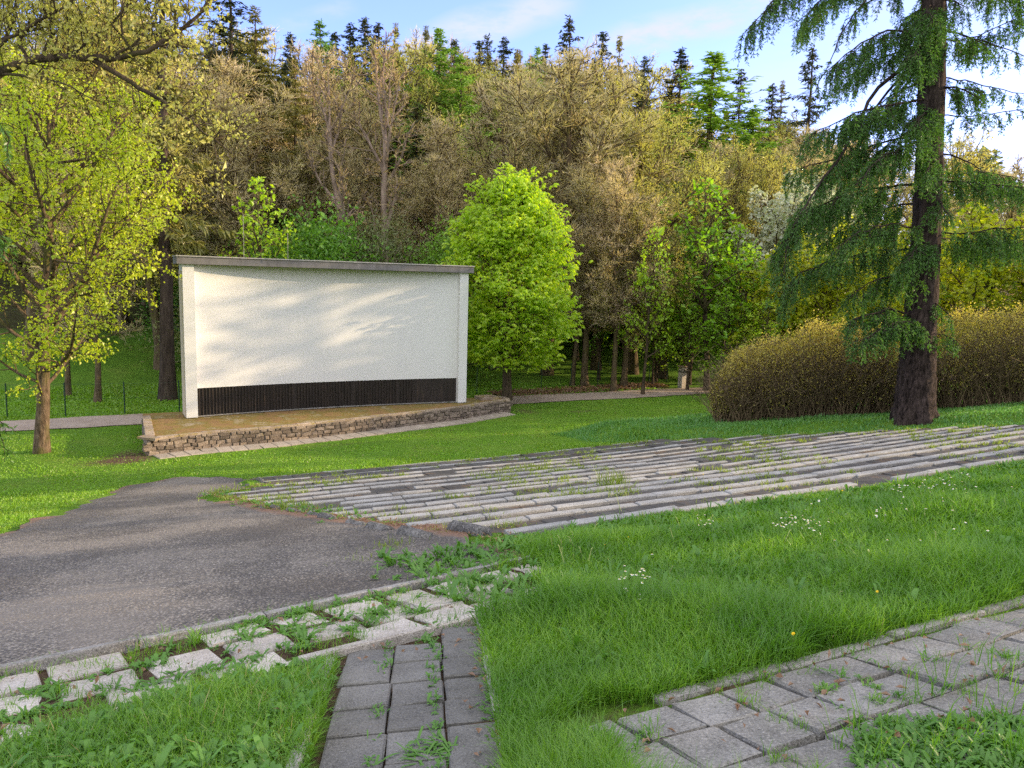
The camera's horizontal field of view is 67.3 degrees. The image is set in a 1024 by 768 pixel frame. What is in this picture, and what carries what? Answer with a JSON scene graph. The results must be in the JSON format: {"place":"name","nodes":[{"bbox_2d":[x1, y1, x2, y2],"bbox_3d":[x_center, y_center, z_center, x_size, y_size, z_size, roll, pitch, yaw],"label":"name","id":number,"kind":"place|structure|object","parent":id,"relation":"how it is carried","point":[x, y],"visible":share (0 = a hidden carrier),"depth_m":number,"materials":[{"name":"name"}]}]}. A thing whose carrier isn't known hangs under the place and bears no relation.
{"place":"outdoors","nodes":[
{"label":"outdoors","id":0,"kind":"place"},
{"bbox_2d":[0,476,520,663],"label":"road","id":1,"kind":"structure","parent":0,"point":[142,559],"depth_m":9.21,"materials":[{"name":"grey asphalt"}]},
{"bbox_2d":[202,489,523,579],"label":"weeds","id":2,"kind":"object","parent":1,"relation":"on","point":[463,554],"visible":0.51,"depth_m":8.76,"materials":[{"name":"green plant"}]},
{"bbox_2d":[0,381,660,420],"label":"fence","id":3,"kind":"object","parent":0,"point":[138,410],"depth_m":36.90,"materials":[{"name":"black metal"}]},
{"bbox_2d":[153,412,514,458],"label":"pavement front","id":4,"kind":"structure","parent":0,"point":[321,439],"depth_m":29.72,"materials":[{"name":"grey concrete"}]},
{"bbox_2d":[0,394,767,538],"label":"grass","id":5,"kind":"structure","parent":0,"point":[16,512],"depth_m":25.58,"materials":[{"name":"green plant"}]},
{"bbox_2d":[319,626,510,767],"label":"pavement path","id":6,"kind":"structure","parent":0,"point":[348,744],"depth_m":4.46,"materials":[{"name":"grey stone"}]},
{"bbox_2d":[382,726,463,767],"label":"weed tuft","id":7,"kind":"object","parent":6,"relation":"on","point":[431,744],"visible":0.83,"depth_m":3.87,"materials":[{"name":"green plant"}]},
{"bbox_2d":[0,376,983,430],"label":"path","id":8,"kind":"structure","parent":0,"point":[93,421],"depth_m":40.11,"materials":[{"name":"grey concrete"}]},
{"bbox_2d":[0,255,1023,767],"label":"ground","id":9,"kind":"structure","parent":0,"point":[122,365],"depth_m":29.10,"materials":[{"name":"green plant"}]},
{"bbox_2d":[0,101,24,465],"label":"larch tree","id":10,"kind":"object","parent":9,"relation":"on","point":[3,246],"visible":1,"depth_m":15.62,"materials":[{"name":"green plant"}]},
{"bbox_2d":[10,174,130,395],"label":"alder tree","id":11,"kind":"object","parent":9,"relation":"on","point":[68,388],"visible":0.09,"depth_m":37.80,"materials":[{"name":"green plant"}]},
{"bbox_2d":[25,144,158,401],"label":"alder tree","id":12,"kind":"object","parent":9,"relation":"on","point":[97,390],"visible":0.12,"depth_m":36.26,"materials":[{"name":"green plant"}]},
{"bbox_2d":[0,44,200,453],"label":"maple tree","id":13,"kind":"object","parent":9,"relation":"on","point":[101,239],"visible":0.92,"depth_m":25.56,"materials":[{"name":"green plant"}]},
{"bbox_2d":[0,0,221,344],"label":"oak tree","id":14,"kind":"object","parent":9,"relation":"on","point":[88,152],"visible":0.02,"depth_m":48.28,"materials":[{"name":"green plant"}]},
{"bbox_2d":[0,0,228,361],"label":"oak tree","id":15,"kind":"object","parent":9,"relation":"on","point":[29,310],"visible":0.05,"depth_m":45.19,"materials":[{"name":"green plant"}]},
{"bbox_2d":[0,0,257,197],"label":"oak tree","id":16,"kind":"object","parent":9,"relation":"on","point":[40,25],"visible":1,"depth_m":18.92,"materials":[{"name":"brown plant"}]},
{"bbox_2d":[0,1,261,369],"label":"oak tree","id":17,"kind":"object","parent":9,"relation":"on","point":[149,283],"visible":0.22,"depth_m":42.64,"materials":[{"name":"green plant"}]},
{"bbox_2d":[0,649,347,767],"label":"grass","id":18,"kind":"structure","parent":9,"relation":"on","point":[236,710],"depth_m":4.18,"materials":[{"name":"green plant"}]},
{"bbox_2d":[103,0,253,400],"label":"spruce tree","id":19,"kind":"object","parent":9,"relation":"on","point":[174,234],"visible":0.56,"depth_m":36.67,"materials":[{"name":"green plant"}]},
{"bbox_2d":[117,203,278,370],"bbox_3d":[-17.334,-6.312,47.179,12.985,11.684,12.940,5,9,26],"label":"shrub","id":20,"kind":"object","parent":9,"relation":"on","point":[178,309],"visible":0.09,"depth_m":45.57,"materials":[{"name":"green plant"}]},
{"bbox_2d":[120,49,296,285],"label":"alder tree","id":21,"kind":"object","parent":9,"relation":"on","point":[232,69],"visible":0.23,"depth_m":48.18,"materials":[{"name":"brown plant"}]},
{"bbox_2d":[147,4,302,336],"bbox_3d":[-17.414,-14.620,54.332,15.908,23.000,11.904,-5,10,-42],"label":"spruce tree","id":22,"kind":"object","parent":9,"relation":"on","point":[251,48],"visible":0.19,"depth_m":53.38,"materials":[{"name":"green plant"}]},
{"bbox_2d":[150,74,306,257],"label":"alder tree","id":23,"kind":"object","parent":9,"relation":"on","point":[229,202],"visible":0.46,"depth_m":44.47,"materials":[{"name":"brown plant"}]},
{"bbox_2d":[138,0,332,316],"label":"spruce tree","id":24,"kind":"object","parent":9,"relation":"on","point":[229,34],"visible":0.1,"depth_m":54.99,"materials":[{"name":"green plant"}]},
{"bbox_2d":[0,613,475,743],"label":"kerb","id":25,"kind":"structure","parent":9,"relation":"on","point":[401,637],"depth_m":5.74,"materials":[{"name":"concrete"}]},
{"bbox_2d":[169,18,318,219],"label":"oak tree","id":26,"kind":"object","parent":9,"relation":"on","point":[267,46],"visible":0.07,"depth_m":77.42,"materials":[{"name":"plant"}]},
{"bbox_2d":[219,176,296,267],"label":"young tree","id":27,"kind":"object","parent":9,"relation":"on","point":[249,220],"visible":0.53,"depth_m":38.02,"materials":[{"name":"green plant"}]},
{"bbox_2d":[0,555,533,676],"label":"kerb","id":28,"kind":"structure","parent":9,"relation":"on","point":[120,646],"depth_m":6.14,"materials":[{"name":"concrete"}]},
{"bbox_2d":[0,564,578,736],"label":"pavement strip","id":29,"kind":"object","parent":9,"relation":"on","point":[207,655],"visible":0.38,"depth_m":5.70,"materials":[{"name":"concrete"}]},
{"bbox_2d":[244,59,353,250],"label":"spruce tree","id":30,"kind":"object","parent":9,"relation":"on","point":[295,113],"visible":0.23,"depth_m":49.65,"materials":[{"name":"green plant"}]},
{"bbox_2d":[242,39,388,230],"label":"alder tree","id":31,"kind":"object","parent":9,"relation":"on","point":[307,120],"visible":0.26,"depth_m":54.33,"materials":[{"name":"brown plant"}]},
{"bbox_2d":[228,187,411,269],"bbox_3d":[-10.870,-5.280,42.998,13.474,11.589,11.542,5,8,22],"label":"shrub","id":32,"kind":"object","parent":9,"relation":"on","point":[330,240],"visible":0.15,"depth_m":41.84,"materials":[{"name":"green plant"}]},
{"bbox_2d":[137,395,513,455],"bbox_3d":[-6.603,1.534,32.106,16.396,0.793,5.704,-2,9,-27],"label":"stage","id":33,"kind":"object","parent":9,"relation":"on","point":[167,432],"visible":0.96,"depth_m":30.36,"materials":[{"name":"stone"}]},
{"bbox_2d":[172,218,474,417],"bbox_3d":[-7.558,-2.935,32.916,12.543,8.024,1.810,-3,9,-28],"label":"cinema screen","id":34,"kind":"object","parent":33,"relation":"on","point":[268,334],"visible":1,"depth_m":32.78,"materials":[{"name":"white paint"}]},
{"bbox_2d":[266,131,387,258],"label":"alder tree","id":35,"kind":"object","parent":9,"relation":"on","point":[310,200],"visible":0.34,"depth_m":48.61,"materials":[{"name":"brown plant"}]},
{"bbox_2d":[287,46,379,260],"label":"ash tree","id":36,"kind":"object","parent":9,"relation":"on","point":[330,140],"visible":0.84,"depth_m":45.50,"materials":[{"name":"brown plant"}]},
{"bbox_2d":[295,83,408,262],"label":"alder tree","id":37,"kind":"object","parent":9,"relation":"on","point":[354,155],"visible":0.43,"depth_m":47.43,"materials":[{"name":"brown plant"}]},
{"bbox_2d":[300,182,438,271],"bbox_3d":[-7.662,-5.428,43.713,9.932,11.957,9.966,1,8,-3],"label":"shrub","id":38,"kind":"object","parent":9,"relation":"on","point":[390,243],"visible":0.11,"depth_m":43.56,"materials":[{"name":"green plant"}]},
{"bbox_2d":[328,27,426,270],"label":"ash tree","id":39,"kind":"object","parent":9,"relation":"on","point":[383,165],"visible":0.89,"depth_m":45.64,"materials":[{"name":"brown plant"}]},
{"bbox_2d":[299,33,497,259],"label":"oak tree","id":40,"kind":"object","parent":9,"relation":"on","point":[399,67],"visible":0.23,"depth_m":61.00,"materials":[{"name":"plant"}]},
{"bbox_2d":[354,103,461,263],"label":"spruce tree","id":41,"kind":"object","parent":9,"relation":"on","point":[417,118],"visible":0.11,"depth_m":52.80,"materials":[{"name":"green plant"}]},
{"bbox_2d":[387,151,480,307],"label":"alder tree","id":42,"kind":"object","parent":9,"relation":"on","point":[451,191],"visible":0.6,"depth_m":47.05,"materials":[{"name":"brown plant"}]},
{"bbox_2d":[345,27,525,304],"bbox_3d":[-5.893,-16.381,63.181,20.670,23.979,18.680,8,10,40],"label":"larch tree","id":43,"kind":"object","parent":9,"relation":"on","point":[442,54],"visible":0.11,"depth_m":60.85,"materials":[{"name":"green plant"}]},
{"bbox_2d":[209,381,669,541],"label":"leaf litter","id":44,"kind":"object","parent":9,"relation":"on","point":[556,389],"visible":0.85,"depth_m":43.60,"materials":[{"name":"brown plant"}]},
{"bbox_2d":[393,107,498,260],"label":"alder tree","id":45,"kind":"object","parent":9,"relation":"on","point":[438,131],"visible":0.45,"depth_m":50.39,"materials":[{"name":"brown plant"}]},
{"bbox_2d":[377,53,523,311],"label":"larch tree","id":46,"kind":"object","parent":9,"relation":"on","point":[459,108],"visible":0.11,"depth_m":59.25,"materials":[{"name":"green plant"}]},
{"bbox_2d":[390,202,525,386],"bbox_3d":[-3.398,-5.087,45.420,8.716,10.940,10.176,-1,8,-19],"label":"shrub","id":47,"kind":"object","parent":9,"relation":"on","point":[443,255],"visible":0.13,"depth_m":44.18,"materials":[{"name":"green plant"}]},
{"bbox_2d":[404,47,580,222],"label":"oak tree","id":48,"kind":"object","parent":9,"relation":"on","point":[498,141],"visible":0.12,"depth_m":62.06,"materials":[{"name":"plant"}]},
{"bbox_2d":[409,74,594,369],"bbox_3d":[-0.365,-10.571,52.379,12.207,19.902,10.389,3,8,12],"label":"alder tree","id":49,"kind":"object","parent":9,"relation":"on","point":[508,142],"visible":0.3,"depth_m":50.12,"materials":[{"name":"brown plant"}]},
{"bbox_2d":[223,433,798,494],"bbox_3d":[1.495,2.241,22.189,18.644,0.435,0.190,-2,9,-27],"label":"bench row","id":50,"kind":"object","parent":9,"relation":"on","point":[417,475],"visible":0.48,"depth_m":20.99,"materials":[{"name":"concrete"}]},
{"bbox_2d":[0,558,1023,767],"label":"grass","id":51,"kind":"structure","parent":9,"relation":"on","point":[131,654],"depth_m":4.76,"materials":[{"name":"green plant"}]},
{"bbox_2d":[0,456,1023,767],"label":"weeds","id":52,"kind":"object","parent":9,"relation":"on","point":[198,750],"visible":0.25,"depth_m":5.87,"materials":[{"name":"green plant"}]},
{"bbox_2d":[0,578,1023,767],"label":"weeds","id":53,"kind":"object","parent":9,"relation":"on","point":[975,757],"visible":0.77,"depth_m":3.84,"materials":[{"name":"green plant"}]},
{"bbox_2d":[0,580,1023,759],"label":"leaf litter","id":54,"kind":"object","parent":9,"relation":"on","point":[823,692],"visible":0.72,"depth_m":4.46,"materials":[{"name":"green plant"}]},
{"bbox_2d":[435,162,592,400],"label":"chestnut tree","id":55,"kind":"object","parent":9,"relation":"on","point":[514,211],"visible":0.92,"depth_m":37.02,"materials":[{"name":"green plant"}]},
{"bbox_2d":[237,431,843,497],"bbox_3d":[2.507,2.158,21.553,19.378,0.445,0.195,-2,9,-27],"label":"bench row","id":56,"kind":"object","parent":9,"relation":"on","point":[369,484],"visible":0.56,"depth_m":19.65,"materials":[{"name":"concrete"}]},
{"bbox_2d":[247,430,880,500],"bbox_3d":[3.305,2.091,20.883,20.069,0.445,0.188,-2,9,-27],"label":"bench row","id":57,"kind":"object","parent":9,"relation":"on","point":[397,485],"visible":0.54,"depth_m":19.06,"materials":[{"name":"concrete"}]},
{"bbox_2d":[467,46,690,375],"bbox_3d":[3.164,-10.491,49.843,15.001,20.705,13.558,-3,9,-30],"label":"alder tree","id":58,"kind":"object","parent":9,"relation":"on","point":[562,83],"visible":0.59,"depth_m":46.68,"materials":[{"name":"brown plant"}]},
{"bbox_2d":[263,428,916,502],"bbox_3d":[4.085,2.027,20.311,20.538,0.457,0.186,-2,9,-27],"label":"bench row","id":59,"kind":"object","parent":9,"relation":"on","point":[490,479],"visible":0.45,"depth_m":19.03,"materials":[{"name":"concrete"}]},
{"bbox_2d":[555,198,631,384],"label":"alder tree","id":60,"kind":"object","parent":9,"relation":"on","point":[577,337],"visible":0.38,"depth_m":45.58,"materials":[{"name":"green plant"}]},
{"bbox_2d":[528,154,659,385],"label":"alder tree","id":61,"kind":"object","parent":9,"relation":"on","point":[583,186],"visible":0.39,"depth_m":45.14,"materials":[{"name":"brown plant"}]},
{"bbox_2d":[506,36,699,370],"bbox_3d":[5.675,-11.570,51.683,13.916,22.518,11.381,3,8,13],"label":"alder tree","id":62,"kind":"object","parent":9,"relation":"on","point":[594,363],"visible":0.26,"depth_m":50.36,"materials":[{"name":"brown plant"}]},
{"bbox_2d":[558,152,674,391],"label":"alder tree","id":63,"kind":"object","parent":9,"relation":"on","point":[615,186],"visible":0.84,"depth_m":43.55,"materials":[{"name":"brown plant"}]},
{"bbox_2d":[286,426,958,506],"bbox_3d":[4.771,1.955,19.700,20.801,0.493,0.189,-2,9,-27],"label":"bench row","id":64,"kind":"object","parent":9,"relation":"on","point":[543,478],"visible":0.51,"depth_m":18.38,"materials":[{"name":"concrete"}]},
{"bbox_2d":[573,174,708,386],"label":"tree","id":65,"kind":"object","parent":9,"relation":"on","point":[624,376],"visible":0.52,"depth_m":45.15,"materials":[{"name":"plant"}]},
{"bbox_2d":[560,52,726,374],"bbox_3d":[8.734,-11.469,53.461,11.088,21.971,15.660,1,8,-6],"label":"tree","id":66,"kind":"object","parent":9,"relation":"on","point":[633,366],"visible":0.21,"depth_m":51.32,"materials":[{"name":"plant"}]},
{"bbox_2d":[614,223,674,394],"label":"young tree","id":67,"kind":"object","parent":9,"relation":"on","point":[642,278],"visible":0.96,"depth_m":42.87,"materials":[{"name":"green plant"}]},
{"bbox_2d":[569,109,739,378],"bbox_3d":[8.507,-9.236,50.609,13.303,18.249,13.650,5,8,24],"label":"tree","id":68,"kind":"object","parent":9,"relation":"on","point":[667,129],"visible":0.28,"depth_m":49.92,"materials":[{"name":"green plant"}]},
{"bbox_2d":[589,49,731,171],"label":"oak tree","id":69,"kind":"object","parent":9,"relation":"on","point":[630,67],"visible":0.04,"depth_m":74.89,"materials":[{"name":"plant"}]},
{"bbox_2d":[340,425,987,505],"bbox_3d":[5.726,1.903,19.375,20.240,0.493,0.194,-2,9,-27],"label":"bench row","id":70,"kind":"object","parent":9,"relation":"on","point":[572,479],"visible":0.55,"depth_m":17.66,"materials":[{"name":"concrete"}]},
{"bbox_2d":[312,425,1017,510],"bbox_3d":[5.839,1.878,18.684,21.445,0.502,0.185,-2,9,-27],"label":"bench row","id":71,"kind":"object","parent":9,"relation":"on","point":[570,482],"visible":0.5,"depth_m":17.19,"materials":[{"name":"concrete"}]},
{"bbox_2d":[331,427,1023,514],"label":"bench row","id":72,"kind":"object","parent":9,"relation":"on","point":[458,500],"visible":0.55,"depth_m":16.41,"materials":[{"name":"concrete"}]},
{"bbox_2d":[347,430,1023,518],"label":"bench row","id":73,"kind":"object","parent":9,"relation":"on","point":[543,494],"visible":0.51,"depth_m":15.45,"materials":[{"name":"concrete"}]},
{"bbox_2d":[659,301,715,389],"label":"young tree","id":74,"kind":"object","parent":9,"relation":"on","point":[682,329],"visible":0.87,"depth_m":45.68,"materials":[{"name":"green plant"}]},
{"bbox_2d":[659,223,731,384],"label":"young tree","id":75,"kind":"object","parent":9,"relation":"on","point":[677,316],"visible":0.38,"depth_m":47.41,"materials":[{"name":"green plant"}]},
{"bbox_2d":[377,435,1023,521],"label":"bench row","id":76,"kind":"object","parent":9,"relation":"on","point":[449,513],"visible":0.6,"depth_m":14.47,"materials":[{"name":"concrete"}]},
{"bbox_2d":[657,176,764,390],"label":"young tree","id":77,"kind":"object","parent":9,"relation":"on","point":[706,248],"visible":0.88,"depth_m":45.08,"materials":[{"name":"green plant"}]},
{"bbox_2d":[666,137,759,362],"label":"alder tree","id":78,"kind":"object","parent":9,"relation":"on","point":[724,168],"visible":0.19,"depth_m":59.65,"materials":[{"name":"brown plant"}]},
{"bbox_2d":[406,441,1023,525],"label":"bench row","id":79,"kind":"object","parent":9,"relation":"on","point":[583,504],"visible":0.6,"depth_m":13.58,"materials":[{"name":"concrete"}]},
{"bbox_2d":[690,287,754,372],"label":"young tree","id":80,"kind":"object","parent":9,"relation":"on","point":[723,317],"visible":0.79,"depth_m":44.19,"materials":[{"name":"green plant"}]},
{"bbox_2d":[545,51,905,328],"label":"larch tree","id":81,"kind":"object","parent":9,"relation":"on","point":[713,120],"visible":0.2,"depth_m":66.13,"materials":[{"name":"green plant"}]},
{"bbox_2d":[697,222,760,371],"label":"young tree","id":82,"kind":"object","parent":9,"relation":"on","point":[741,228],"visible":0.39,"depth_m":46.80,"materials":[{"name":"green plant"}]},
{"bbox_2d":[699,245,771,392],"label":"young tree","id":83,"kind":"object","parent":9,"relation":"on","point":[748,305],"visible":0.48,"depth_m":44.90,"materials":[{"name":"green plant"}]},
{"bbox_2d":[581,106,898,356],"bbox_3d":[19.639,-12.169,63.550,29.587,20.975,26.737,6,9,28],"label":"larch tree","id":84,"kind":"object","parent":9,"relation":"on","point":[750,125],"visible":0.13,"depth_m":62.91,"materials":[{"name":"green plant"}]},
{"bbox_2d":[687,132,795,367],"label":"oak tree","id":85,"kind":"object","parent":9,"relation":"on","point":[740,162],"visible":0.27,"depth_m":56.88,"materials":[{"name":"green plant"}]},
{"bbox_2d":[460,459,1023,767],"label":"grass","id":86,"kind":"structure","parent":9,"relation":"on","point":[524,657],"depth_m":5.91,"materials":[{"name":"green plant"}]},
{"bbox_2d":[473,446,1023,526],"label":"bench row","id":87,"kind":"object","parent":9,"relation":"on","point":[548,515],"visible":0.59,"depth_m":13.27,"materials":[{"name":"concrete"}]},
{"bbox_2d":[702,151,804,367],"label":"oak tree","id":88,"kind":"object","parent":9,"relation":"on","point":[771,184],"visible":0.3,"depth_m":55.22,"materials":[{"name":"green plant"}]},
{"bbox_2d":[504,455,1023,534],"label":"bench row","id":89,"kind":"object","parent":9,"relation":"on","point":[549,526],"visible":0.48,"depth_m":12.07,"materials":[{"name":"concrete"}]},
{"bbox_2d":[722,250,825,369],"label":"maple tree","id":90,"kind":"object","parent":9,"relation":"on","point":[752,273],"visible":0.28,"depth_m":43.88,"materials":[{"name":"green plant"}]},
{"bbox_2d":[549,397,1023,442],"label":"grass","id":91,"kind":"structure","parent":9,"relation":"on","point":[683,421],"depth_m":28.66,"materials":[{"name":"green plant"}]},
{"bbox_2d":[722,168,862,379],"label":"blossom tree","id":92,"kind":"object","parent":9,"relation":"on","point":[772,216],"visible":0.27,"depth_m":49.41,"materials":[{"name":"white plant"}]},
{"bbox_2d":[739,124,849,253],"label":"alder tree","id":93,"kind":"object","parent":9,"relation":"on","point":[808,130],"visible":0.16,"depth_m":60.05,"materials":[{"name":"brown plant"}]},
{"bbox_2d":[736,229,872,370],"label":"maple tree","id":94,"kind":"object","parent":9,"relation":"on","point":[798,319],"visible":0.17,"depth_m":41.05,"materials":[{"name":"green plant"}]},
{"bbox_2d":[585,608,1023,767],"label":"pavement walk","id":95,"kind":"structure","parent":9,"relation":"on","point":[702,725],"depth_m":4.18,"materials":[{"name":"grey stone"}]},
{"bbox_2d":[752,44,875,322],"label":"spruce tree","id":96,"kind":"object","parent":9,"relation":"on","point":[810,104],"visible":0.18,"depth_m":66.80,"materials":[{"name":"green plant"}]},
{"bbox_2d":[776,240,884,385],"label":"maple tree","id":97,"kind":"object","parent":9,"relation":"on","point":[834,301],"visible":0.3,"depth_m":39.74,"materials":[{"name":"green plant"}]},
{"bbox_2d":[652,595,1023,706],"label":"kerb","id":98,"kind":"structure","parent":9,"relation":"on","point":[913,630],"depth_m":4.95,"materials":[{"name":"concrete"}]},
{"bbox_2d":[688,309,989,422],"bbox_3d":[12.496,-0.702,30.870,10.782,5.027,8.926,2,8,0],"label":"hedge","id":99,"kind":"object","parent":9,"relation":"on","point":[779,386],"visible":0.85,"depth_m":30.11,"materials":[{"name":"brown plant"}]},
{"bbox_2d":[731,0,1023,425],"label":"larch tree","id":100,"kind":"object","parent":9,"relation":"on","point":[924,55],"visible":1,"depth_m":25.37,"materials":[{"name":"green plant"}]},
{"bbox_2d":[880,120,1004,337],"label":"oak tree","id":101,"kind":"object","parent":9,"relation":"on","point":[959,146],"visible":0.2,"depth_m":69.94,"materials":[{"name":"green plant"}]},
{"bbox_2d":[891,299,1023,408],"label":"hedge","id":102,"kind":"object","parent":9,"relation":"on","point":[1003,377],"visible":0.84,"depth_m":29.52,"materials":[{"name":"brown plant"}]},
{"bbox_2d":[937,200,1023,387],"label":"maple tree","id":103,"kind":"object","parent":9,"relation":"on","point":[992,282],"visible":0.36,"depth_m":40.25,"materials":[{"name":"green plant"}]},
{"bbox_2d":[2,0,1023,231],"label":"sky","id":104,"kind":"structure","parent":0,"point":[645,26],"materials":[{"name":"blue"}]},
{"bbox_2d":[227,425,1023,534],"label":"pavement terrace","id":105,"kind":"structure","parent":0,"point":[870,480],"depth_m":18.47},
{"bbox_2d":[191,424,1023,564],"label":"weeds","id":106,"kind":"object","parent":105,"relation":"on","point":[620,481],"visible":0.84,"depth_m":18.38,"materials":[{"name":"green plant"}]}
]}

